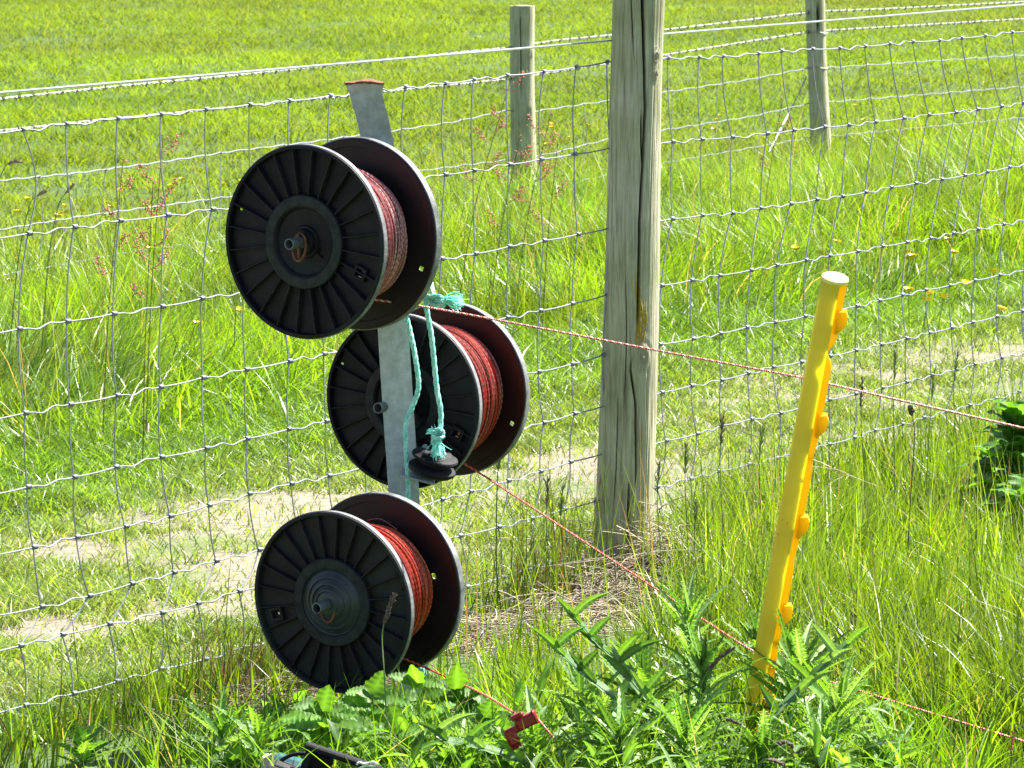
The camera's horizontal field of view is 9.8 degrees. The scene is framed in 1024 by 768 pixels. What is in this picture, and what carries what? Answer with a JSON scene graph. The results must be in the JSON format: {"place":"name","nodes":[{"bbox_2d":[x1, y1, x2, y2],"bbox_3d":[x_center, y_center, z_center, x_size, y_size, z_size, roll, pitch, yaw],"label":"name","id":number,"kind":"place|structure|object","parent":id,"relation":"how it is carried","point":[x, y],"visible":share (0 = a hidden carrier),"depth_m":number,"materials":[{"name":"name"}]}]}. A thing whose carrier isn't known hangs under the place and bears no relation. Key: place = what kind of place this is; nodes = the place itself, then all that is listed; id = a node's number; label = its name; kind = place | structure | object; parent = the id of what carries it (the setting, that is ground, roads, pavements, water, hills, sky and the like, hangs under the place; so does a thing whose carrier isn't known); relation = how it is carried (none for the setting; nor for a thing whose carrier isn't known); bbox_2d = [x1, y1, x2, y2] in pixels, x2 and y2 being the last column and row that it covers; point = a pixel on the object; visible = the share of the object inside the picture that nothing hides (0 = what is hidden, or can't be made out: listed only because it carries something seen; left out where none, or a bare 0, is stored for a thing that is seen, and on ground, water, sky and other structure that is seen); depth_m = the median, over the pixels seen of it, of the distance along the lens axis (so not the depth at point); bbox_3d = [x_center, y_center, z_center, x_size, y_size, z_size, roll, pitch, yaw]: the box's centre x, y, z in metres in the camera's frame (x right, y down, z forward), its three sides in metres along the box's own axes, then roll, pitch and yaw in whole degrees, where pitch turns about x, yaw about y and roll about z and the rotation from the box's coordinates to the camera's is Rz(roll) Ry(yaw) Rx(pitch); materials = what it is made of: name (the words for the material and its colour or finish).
{"place":"outdoors","nodes":[
{"label":"outdoors","id":0,"kind":"place"},
{"bbox_2d":[0,0,1023,266],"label":"meadow grass","id":1,"kind":"structure","parent":0,"point":[424,32],"depth_m":40.22,"materials":[{"name":"plant"}]},
{"bbox_2d":[0,68,1023,459],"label":"verge grass","id":2,"kind":"structure","parent":0,"point":[184,354],"depth_m":20.59,"materials":[{"name":"plant"}]},
{"bbox_2d":[0,0,1023,767],"bbox_3d":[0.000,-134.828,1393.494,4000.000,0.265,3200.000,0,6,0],"label":"ground","id":3,"kind":"structure","parent":0,"point":[258,518],"depth_m":15.71,"materials":[{"name":"plant"}]},
{"bbox_2d":[0,158,22,177],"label":"grass stalk","id":4,"kind":"object","parent":3,"relation":"on","point":[14,161],"depth_m":14.01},
{"bbox_2d":[14,209,21,262],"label":"buttercup","id":5,"kind":"object","parent":3,"relation":"on","point":[17,211],"visible":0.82,"depth_m":23.06,"materials":[{"name":"yellow plant"}]},
{"bbox_2d":[25,197,30,252],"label":"buttercup","id":6,"kind":"object","parent":3,"relation":"on","point":[27,198],"visible":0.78,"depth_m":24.01,"materials":[{"name":"yellow plant"}]},
{"bbox_2d":[29,218,38,258],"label":"buttercup","id":7,"kind":"object","parent":3,"relation":"on","point":[35,219],"visible":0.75,"depth_m":23.13,"materials":[{"name":"yellow plant"}]},
{"bbox_2d":[46,716,125,767],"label":"thistle","id":8,"kind":"object","parent":3,"relation":"on","point":[81,735],"visible":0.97,"depth_m":10.10,"materials":[{"name":"green plant"}]},
{"bbox_2d":[93,158,134,430],"bbox_3d":[-1.040,-0.209,15.554,0.112,0.761,0.038,1,6,10],"label":"sorrel","id":9,"kind":"object","parent":3,"relation":"on","point":[110,213],"visible":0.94,"depth_m":15.54,"materials":[{"name":"plant"}]},
{"bbox_2d":[130,182,172,459],"bbox_3d":[-0.912,-0.147,15.055,0.109,0.729,0.036,0,6,0],"label":"sorrel","id":10,"kind":"object","parent":3,"relation":"on","point":[141,236],"visible":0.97,"depth_m":15.04,"materials":[{"name":"plant"}]},
{"bbox_2d":[140,763,165,767],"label":"leafy plant","id":11,"kind":"object","parent":3,"relation":"on","point":[151,766],"visible":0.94,"depth_m":10.06,"materials":[{"name":"green plant"}]},
{"bbox_2d":[132,133,182,438],"bbox_3d":[-0.927,-0.243,15.552,0.134,0.827,0.038,-1,6,-12],"label":"sorrel","id":12,"kind":"object","parent":3,"relation":"on","point":[168,189],"visible":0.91,"depth_m":15.53,"materials":[{"name":"plant"}]},
{"bbox_2d":[176,686,272,767],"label":"thistle","id":13,"kind":"object","parent":3,"relation":"on","point":[217,730],"visible":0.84,"depth_m":10.10,"materials":[{"name":"green plant"}]},
{"bbox_2d":[195,742,259,767],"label":"leafy plant","id":14,"kind":"object","parent":3,"relation":"on","point":[234,751],"visible":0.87,"depth_m":10.06,"materials":[{"name":"green plant"}]},
{"bbox_2d":[210,703,291,767],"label":"thistle","id":15,"kind":"object","parent":3,"relation":"on","point":[254,721],"visible":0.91,"depth_m":10.05,"materials":[{"name":"green plant"}]},
{"bbox_2d":[260,742,381,767],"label":"fence energiser","id":16,"kind":"object","parent":3,"relation":"on","point":[327,756],"visible":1,"depth_m":9.85,"materials":[{"name":"plastic"}]},
{"bbox_2d":[275,752,302,766],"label":"plastic lid","id":17,"kind":"object","parent":16,"relation":"on","point":[297,760],"visible":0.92,"depth_m":9.89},
{"bbox_2d":[271,685,376,750],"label":"leafy plant","id":18,"kind":"object","parent":3,"relation":"on","point":[341,711],"visible":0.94,"depth_m":10.15,"materials":[{"name":"green plant"}]},
{"bbox_2d":[0,440,662,763],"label":"wiry grass","id":19,"kind":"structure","parent":3,"relation":"on","point":[260,663],"depth_m":11.32,"materials":[{"name":"plant"}]},
{"bbox_2d":[284,79,457,695],"bbox_3d":[-0.218,0.079,10.602,0.206,1.244,0.601,5,7,39],"label":"reel stand","id":20,"kind":"object","parent":3,"relation":"on","point":[372,118],"visible":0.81,"depth_m":10.64,"materials":[{"name":"metal"}]},
{"bbox_2d":[225,137,440,338],"bbox_3d":[-0.315,-0.256,10.427,0.342,0.342,0.182,4,8,34],"label":"wire reel","id":21,"kind":"object","parent":20,"relation":"attached to","point":[361,214],"visible":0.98,"depth_m":10.39,"materials":[{"name":"black plastic"}]},
{"bbox_2d":[374,299,1023,428],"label":"polywire","id":22,"kind":"object","parent":21,"relation":"attached to","point":[715,361],"visible":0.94,"depth_m":10.37,"materials":[{"name":"plastic"}]},
{"bbox_2d":[255,491,464,692],"bbox_3d":[-0.272,0.367,10.457,0.326,0.326,0.197,3,12,31],"label":"wire reel","id":23,"kind":"object","parent":20,"relation":"attached to","point":[357,560],"visible":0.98,"depth_m":10.42,"materials":[{"name":"black plastic"}]},
{"bbox_2d":[403,658,524,717],"bbox_3d":[-0.059,0.528,10.213,0.067,0.052,0.646,-2,6,-20],"label":"polywire","id":24,"kind":"object","parent":23,"relation":"attached to","point":[471,688],"visible":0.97,"depth_m":10.32,"materials":[{"name":"plastic"}]},
{"bbox_2d":[504,709,553,750],"bbox_3d":[0.028,0.576,9.893,0.084,0.068,0.023,0,6,0],"label":"line connector","id":25,"kind":"object","parent":24,"relation":"attached to","point":[530,718],"visible":1,"depth_m":9.89,"materials":[{"name":"red plastic"}]},
{"bbox_2d":[403,315,426,675],"bbox_3d":[-0.174,0.200,10.627,0.053,0.718,0.025,0,6,0],"label":"teal rope","id":26,"kind":"object","parent":20,"relation":"hanging from","point":[412,404],"visible":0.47,"depth_m":10.60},
{"bbox_2d":[327,303,529,487],"bbox_3d":[-0.152,0.020,10.796,0.320,0.320,0.191,3,9,29],"label":"wire reel","id":27,"kind":"object","parent":20,"relation":"attached to","point":[484,383],"visible":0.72,"depth_m":10.77,"materials":[{"name":"black plastic"}]},
{"bbox_2d":[463,463,1023,741],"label":"polywire","id":28,"kind":"object","parent":27,"relation":"attached to","point":[640,578],"visible":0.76,"depth_m":10.62,"materials":[{"name":"plastic"}]},
{"bbox_2d":[423,283,470,459],"bbox_3d":[-0.136,-0.041,10.593,0.072,0.356,0.143,-4,7,-35],"label":"teal rope","id":29,"kind":"object","parent":20,"relation":"hanging from","point":[432,298],"visible":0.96,"depth_m":10.56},
{"bbox_2d":[336,670,412,751],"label":"leafy plant","id":30,"kind":"object","parent":3,"relation":"on","point":[369,691],"visible":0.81,"depth_m":10.22,"materials":[{"name":"green plant"}]},
{"bbox_2d":[348,704,441,767],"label":"leafy plant","id":31,"kind":"object","parent":3,"relation":"on","point":[416,728],"visible":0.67,"depth_m":10.10,"materials":[{"name":"green plant"}]},
{"bbox_2d":[388,664,455,725],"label":"leafy plant","id":32,"kind":"object","parent":3,"relation":"on","point":[415,675],"visible":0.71,"depth_m":10.30,"materials":[{"name":"green plant"}]},
{"bbox_2d":[381,750,464,767],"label":"leafy plant","id":33,"kind":"object","parent":3,"relation":"on","point":[415,762],"visible":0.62,"depth_m":10.01,"materials":[{"name":"green plant"}]},
{"bbox_2d":[413,664,487,723],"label":"leafy plant","id":34,"kind":"object","parent":3,"relation":"on","point":[454,680],"visible":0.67,"depth_m":10.34,"materials":[{"name":"green plant"}]},
{"bbox_2d":[410,702,515,767],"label":"thistle","id":35,"kind":"object","parent":3,"relation":"on","point":[464,728],"visible":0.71,"depth_m":10.00,"materials":[{"name":"green plant"}]},
{"bbox_2d":[427,747,515,767],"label":"leafy plant","id":36,"kind":"object","parent":3,"relation":"on","point":[504,764],"visible":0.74,"depth_m":10.00,"materials":[{"name":"green plant"}]},
{"bbox_2d":[45,423,922,741],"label":"dry grass","id":37,"kind":"structure","parent":3,"relation":"on","point":[599,611],"depth_m":12.39,"materials":[{"name":"plant"}]},
{"bbox_2d":[445,699,523,736],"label":"leafy plant","id":38,"kind":"object","parent":3,"relation":"on","point":[481,710],"visible":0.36,"depth_m":10.25,"materials":[{"name":"green plant"}]},
{"bbox_2d":[460,70,527,295],"bbox_3d":[-0.067,-0.549,18.536,0.233,0.856,0.041,0,6,0],"label":"sorrel","id":39,"kind":"object","parent":3,"relation":"on","point":[500,126],"visible":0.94,"depth_m":18.52,"materials":[{"name":"plant"}]},
{"bbox_2d":[496,460,500,601],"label":"grass stalk","id":40,"kind":"object","parent":3,"relation":"on","point":[498,465],"depth_m":11.08,"materials":[{"name":"plant"}]},
{"bbox_2d":[482,716,535,761],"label":"leafy plant","id":41,"kind":"object","parent":3,"relation":"on","point":[506,726],"visible":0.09,"depth_m":10.16,"materials":[{"name":"green plant"}]},
{"bbox_2d":[485,135,533,307],"bbox_3d":[-0.008,-0.418,18.045,0.151,0.677,0.033,0,6,2],"label":"sorrel","id":42,"kind":"object","parent":3,"relation":"on","point":[519,198],"visible":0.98,"depth_m":18.03,"materials":[{"name":"plant"}]},
{"bbox_2d":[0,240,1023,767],"bbox_3d":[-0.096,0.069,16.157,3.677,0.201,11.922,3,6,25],"label":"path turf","id":43,"kind":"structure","parent":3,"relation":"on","point":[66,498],"depth_m":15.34,"materials":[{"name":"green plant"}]},
{"bbox_2d":[9,190,47,351],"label":"grass stalk","id":44,"kind":"object","parent":43,"relation":"on","point":[42,192],"depth_m":14.54,"materials":[{"name":"plant"}]},
{"bbox_2d":[41,183,75,351],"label":"grass stalk","id":45,"kind":"object","parent":43,"relation":"on","point":[70,187],"depth_m":14.54,"materials":[{"name":"plant"}]},
{"bbox_2d":[0,0,1023,712],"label":"wire fence","id":46,"kind":"object","parent":3,"relation":"on","point":[628,388],"visible":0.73,"depth_m":12.72,"materials":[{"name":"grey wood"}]},
{"bbox_2d":[0,0,1023,275],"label":"wire fence","id":47,"kind":"object","parent":3,"relation":"on","point":[522,94],"visible":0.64,"depth_m":26.91,"materials":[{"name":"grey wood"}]},
{"bbox_2d":[514,109,558,310],"bbox_3d":[0.074,-0.490,18.537,0.148,0.733,0.037,0,6,-4],"label":"sorrel","id":48,"kind":"object","parent":3,"relation":"on","point":[529,164],"visible":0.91,"depth_m":18.52,"materials":[{"name":"plant"}]},
{"bbox_2d":[540,476,551,645],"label":"grass stalk","id":49,"kind":"object","parent":3,"relation":"on","point":[547,490],"depth_m":11.98,"materials":[{"name":"plant"}]},
{"bbox_2d":[488,685,608,767],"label":"thistle","id":50,"kind":"object","parent":3,"relation":"on","point":[533,741],"visible":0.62,"depth_m":10.01,"materials":[{"name":"green plant"}]},
{"bbox_2d":[531,137,568,339],"bbox_3d":[0.114,-0.415,18.040,0.115,0.668,0.044,0,6,0],"label":"sorrel","id":51,"kind":"object","parent":3,"relation":"on","point":[547,168],"visible":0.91,"depth_m":18.03,"materials":[{"name":"plant"}]},
{"bbox_2d":[76,634,1023,767],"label":"undergrowth","id":52,"kind":"object","parent":3,"relation":"on","point":[416,746],"visible":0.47,"depth_m":10.12,"materials":[{"name":"green plant"}]},
{"bbox_2d":[382,592,397,751],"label":"grass stalk","id":53,"kind":"object","parent":52,"relation":"on","point":[392,599],"depth_m":10.08,"materials":[{"name":"plant"}]},
{"bbox_2d":[415,713,537,765],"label":"thistle shoot","id":54,"kind":"object","parent":52,"relation":"on","point":[473,739],"visible":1,"depth_m":9.90,"materials":[{"name":"green plant"}]},
{"bbox_2d":[600,640,679,726],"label":"thistle shoot","id":55,"kind":"object","parent":52,"relation":"on","point":[637,684],"visible":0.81,"depth_m":10.04,"materials":[{"name":"green plant"}]},
{"bbox_2d":[712,718,741,740],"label":"grass stalk","id":56,"kind":"object","parent":52,"relation":"on","point":[733,721],"depth_m":9.90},
{"bbox_2d":[759,740,801,767],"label":"grass stalk","id":57,"kind":"object","parent":52,"relation":"on","point":[782,742],"depth_m":9.90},
{"bbox_2d":[557,484,564,628],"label":"grass stalk","id":58,"kind":"object","parent":3,"relation":"on","point":[561,504],"depth_m":11.98,"materials":[{"name":"plant"}]},
{"bbox_2d":[541,648,675,764],"bbox_3d":[0.176,0.589,10.216,0.245,0.266,0.270,3,7,31],"label":"thistle","id":59,"kind":"object","parent":3,"relation":"on","point":[580,682],"visible":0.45,"depth_m":10.19,"materials":[{"name":"green plant"}]},
{"bbox_2d":[530,626,648,721],"bbox_3d":[0.131,0.490,10.057,0.208,0.169,0.038,-2,6,-16],"label":"thistle shoot","id":60,"kind":"object","parent":59,"relation":"attached to","point":[578,665],"visible":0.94,"depth_m":10.06,"materials":[{"name":"green plant"}]},
{"bbox_2d":[561,681,689,767],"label":"thistle","id":61,"kind":"object","parent":3,"relation":"on","point":[617,718],"visible":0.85,"depth_m":9.95,"materials":[{"name":"green plant"}]},
{"bbox_2d":[578,632,734,764],"bbox_3d":[0.255,0.590,10.264,0.292,0.322,0.260,0,6,0],"label":"thistle","id":62,"kind":"object","parent":3,"relation":"on","point":[643,660],"visible":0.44,"depth_m":10.25,"materials":[{"name":"green plant"}]},
{"bbox_2d":[556,593,643,674],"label":"thistle shoot","id":63,"kind":"object","parent":62,"relation":"on","point":[586,632],"visible":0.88,"depth_m":10.16,"materials":[{"name":"green plant"}]},
{"bbox_2d":[653,459,661,613],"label":"grass stalk","id":64,"kind":"object","parent":3,"relation":"on","point":[658,472],"depth_m":12.08,"materials":[{"name":"plant"}]},
{"bbox_2d":[682,442,690,565],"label":"grass stalk","id":65,"kind":"object","parent":3,"relation":"on","point":[686,457],"depth_m":12.38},
{"bbox_2d":[650,567,737,746],"bbox_3d":[0.324,0.516,10.450,0.210,0.380,0.234,0,6,0],"label":"thistle","id":66,"kind":"object","parent":3,"relation":"on","point":[692,613],"visible":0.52,"depth_m":10.44,"materials":[{"name":"green plant"}]},
{"bbox_2d":[634,680,754,767],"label":"thistle","id":67,"kind":"object","parent":3,"relation":"on","point":[680,721],"visible":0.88,"depth_m":9.94,"materials":[{"name":"green plant"}]},
{"bbox_2d":[690,498,698,593],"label":"grass stalk","id":68,"kind":"object","parent":3,"relation":"on","point":[694,510],"depth_m":11.68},
{"bbox_2d":[651,621,765,765],"bbox_3d":[0.325,0.575,10.288,0.235,0.318,0.209,0,6,0],"label":"thistle","id":69,"kind":"object","parent":3,"relation":"on","point":[704,656],"visible":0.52,"depth_m":10.29,"materials":[{"name":"green plant"}]},
{"bbox_2d":[697,646,735,702],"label":"grass stalk","id":70,"kind":"object","parent":3,"relation":"on","point":[719,657],"depth_m":10.04,"materials":[{"name":"plant"}]},
{"bbox_2d":[719,413,725,565],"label":"grass stalk","id":71,"kind":"object","parent":3,"relation":"on","point":[722,429],"depth_m":12.57,"materials":[{"name":"plant"}]},
{"bbox_2d":[756,424,764,547],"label":"grass stalk","id":72,"kind":"object","parent":3,"relation":"on","point":[761,438],"depth_m":12.67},
{"bbox_2d":[710,597,815,709],"bbox_3d":[0.467,0.533,10.708,0.227,0.314,0.235,0,6,0],"label":"thistle","id":73,"kind":"object","parent":3,"relation":"on","point":[755,625],"visible":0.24,"depth_m":10.69,"materials":[{"name":"green plant"}]},
{"bbox_2d":[754,758,785,767],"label":"grass stalk","id":74,"kind":"object","parent":3,"relation":"on","point":[774,760],"depth_m":9.86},
{"bbox_2d":[707,704,843,767],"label":"thistle","id":75,"kind":"object","parent":3,"relation":"on","point":[762,749],"visible":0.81,"depth_m":9.99,"materials":[{"name":"green plant"}]},
{"bbox_2d":[759,622,870,722],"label":"thistle shoot","id":76,"kind":"object","parent":75,"relation":"on","point":[816,673],"visible":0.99,"depth_m":10.08,"materials":[{"name":"green plant"}]},
{"bbox_2d":[759,97,791,242],"bbox_3d":[0.975,-0.747,22.036,0.122,0.632,0.040,0,6,0],"label":"sorrel","id":77,"kind":"object","parent":3,"relation":"on","point":[761,158],"visible":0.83,"depth_m":22.02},
{"bbox_2d":[699,606,869,760],"bbox_3d":[0.488,0.549,10.402,0.293,0.348,0.306,5,7,40],"label":"thistle","id":78,"kind":"object","parent":3,"relation":"on","point":[799,644],"visible":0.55,"depth_m":10.40,"materials":[{"name":"green plant"}]},
{"bbox_2d":[733,271,848,752],"bbox_3d":[0.497,0.239,10.351,0.102,0.894,0.357,-3,6,-30],"label":"fence stake","id":79,"kind":"object","parent":3,"relation":"on","point":[829,325],"visible":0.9,"depth_m":10.29,"materials":[{"name":"yellow plastic"}]},
{"bbox_2d":[791,245,799,258],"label":"buttercup","id":80,"kind":"object","parent":3,"relation":"on","point":[793,246],"visible":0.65,"depth_m":20.48,"materials":[{"name":"yellow plant"}]},
{"bbox_2d":[737,694,874,767],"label":"thistle","id":81,"kind":"object","parent":3,"relation":"on","point":[825,726],"visible":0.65,"depth_m":10.01,"materials":[{"name":"green plant"}]},
{"bbox_2d":[746,648,889,763],"bbox_3d":[0.552,0.583,10.309,0.253,0.272,0.252,3,6,30],"label":"thistle","id":82,"kind":"object","parent":3,"relation":"on","point":[840,692],"visible":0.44,"depth_m":10.28,"materials":[{"name":"green plant"}]},
{"bbox_2d":[858,377,864,515],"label":"grass stalk","id":83,"kind":"object","parent":3,"relation":"on","point":[860,393],"depth_m":13.07,"materials":[{"name":"plant"}]},
{"bbox_2d":[808,708,949,767],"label":"thistle","id":84,"kind":"object","parent":3,"relation":"on","point":[880,730],"visible":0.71,"depth_m":10.05,"materials":[{"name":"green plant"}]},
{"bbox_2d":[893,349,898,494],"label":"grass stalk","id":85,"kind":"object","parent":3,"relation":"on","point":[894,362],"depth_m":13.46,"materials":[{"name":"plant"}]},
{"bbox_2d":[902,249,913,295],"bbox_3d":[1.362,-0.299,20.100,0.033,0.313,0.032,-13,-7,25],"label":"buttercup","id":86,"kind":"object","parent":3,"relation":"on","point":[908,251],"visible":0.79,"depth_m":20.11,"materials":[{"name":"yellow plant"}]},
{"bbox_2d":[904,256,911,292],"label":"buttercup","id":87,"kind":"object","parent":3,"relation":"on","point":[906,257],"visible":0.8,"depth_m":20.12,"materials":[{"name":"yellow plant"}]},
{"bbox_2d":[904,286,912,331],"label":"buttercup","id":88,"kind":"object","parent":3,"relation":"on","point":[909,288],"visible":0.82,"depth_m":19.03,"materials":[{"name":"yellow plant"}]},
{"bbox_2d":[907,405,914,548],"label":"grass stalk","id":89,"kind":"object","parent":3,"relation":"on","point":[911,410],"depth_m":12.27,"materials":[{"name":"plant"}]},
{"bbox_2d":[908,253,916,290],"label":"buttercup","id":90,"kind":"object","parent":3,"relation":"on","point":[913,255],"visible":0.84,"depth_m":20.04,"materials":[{"name":"yellow plant"}]},
{"bbox_2d":[922,296,931,343],"bbox_3d":[1.296,-0.118,18.617,0.032,0.313,0.033,-3,-10,28],"label":"buttercup","id":91,"kind":"object","parent":3,"relation":"on","point":[928,298],"visible":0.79,"depth_m":18.63,"materials":[{"name":"yellow plant"}]},
{"bbox_2d":[921,290,933,337],"bbox_3d":[1.293,-0.139,18.685,0.033,0.313,0.031,4,3,-38],"label":"buttercup","id":92,"kind":"object","parent":3,"relation":"on","point":[928,292],"visible":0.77,"depth_m":18.68,"materials":[{"name":"yellow plant"}]},
{"bbox_2d":[925,368,936,495],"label":"grass stalk","id":93,"kind":"object","parent":3,"relation":"on","point":[933,384],"depth_m":13.67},
{"bbox_2d":[936,293,948,340],"bbox_3d":[1.344,-0.130,18.717,0.031,0.313,0.033,-1,-12,38],"label":"buttercup","id":94,"kind":"object","parent":3,"relation":"on","point":[943,295],"visible":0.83,"depth_m":18.73,"materials":[{"name":"yellow plant"}]},
{"bbox_2d":[945,237,951,256],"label":"buttercup","id":95,"kind":"object","parent":3,"relation":"on","point":[948,238],"visible":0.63,"depth_m":21.05,"materials":[{"name":"yellow plant"}]},
{"bbox_2d":[943,250,958,306],"bbox_3d":[1.466,-0.298,20.057,0.033,0.313,0.031,4,10,-29],"label":"buttercup","id":96,"kind":"object","parent":3,"relation":"on","point":[954,251],"visible":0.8,"depth_m":20.04,"materials":[{"name":"yellow plant"}]},
{"bbox_2d":[951,350,961,488],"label":"grass stalk","id":97,"kind":"object","parent":3,"relation":"on","point":[956,358],"depth_m":13.87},
{"bbox_2d":[960,279,971,331],"bbox_3d":[1.429,-0.185,19.028,0.032,0.313,0.033,0,24,-20],"label":"buttercup","id":98,"kind":"object","parent":3,"relation":"on","point":[964,281],"visible":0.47,"depth_m":18.98,"materials":[{"name":"yellow plant"}]},
{"bbox_2d":[942,434,1006,520],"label":"dock plant","id":99,"kind":"object","parent":3,"relation":"on","point":[988,469],"visible":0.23,"depth_m":13.77,"materials":[{"name":"green plant"}]},
{"bbox_2d":[988,268,999,310],"bbox_3d":[1.616,-0.231,19.623,0.033,0.313,0.031,-18,-16,30],"label":"buttercup","id":100,"kind":"object","parent":3,"relation":"on","point":[993,270],"visible":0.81,"depth_m":19.65,"materials":[{"name":"yellow plant"}]},
{"bbox_2d":[966,399,1023,533],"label":"dock plant","id":101,"kind":"object","parent":3,"relation":"on","point":[1009,409],"visible":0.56,"depth_m":13.56,"materials":[{"name":"green plant"}]},
{"bbox_2d":[990,305,1006,348],"bbox_3d":[1.483,-0.094,18.573,0.033,0.313,0.032,24,10,39],"label":"buttercup","id":102,"kind":"object","parent":3,"relation":"on","point":[1001,308],"visible":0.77,"depth_m":18.56,"materials":[{"name":"yellow plant"}]},
{"bbox_2d":[979,473,1023,560],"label":"dock plant","id":103,"kind":"object","parent":3,"relation":"on","point":[1015,487],"visible":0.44,"depth_m":13.29,"materials":[{"name":"green plant"}]},
{"bbox_2d":[1009,731,1014,767],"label":"grass stalk","id":104,"kind":"object","parent":3,"relation":"on","point":[1012,741],"depth_m":10.21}
]}

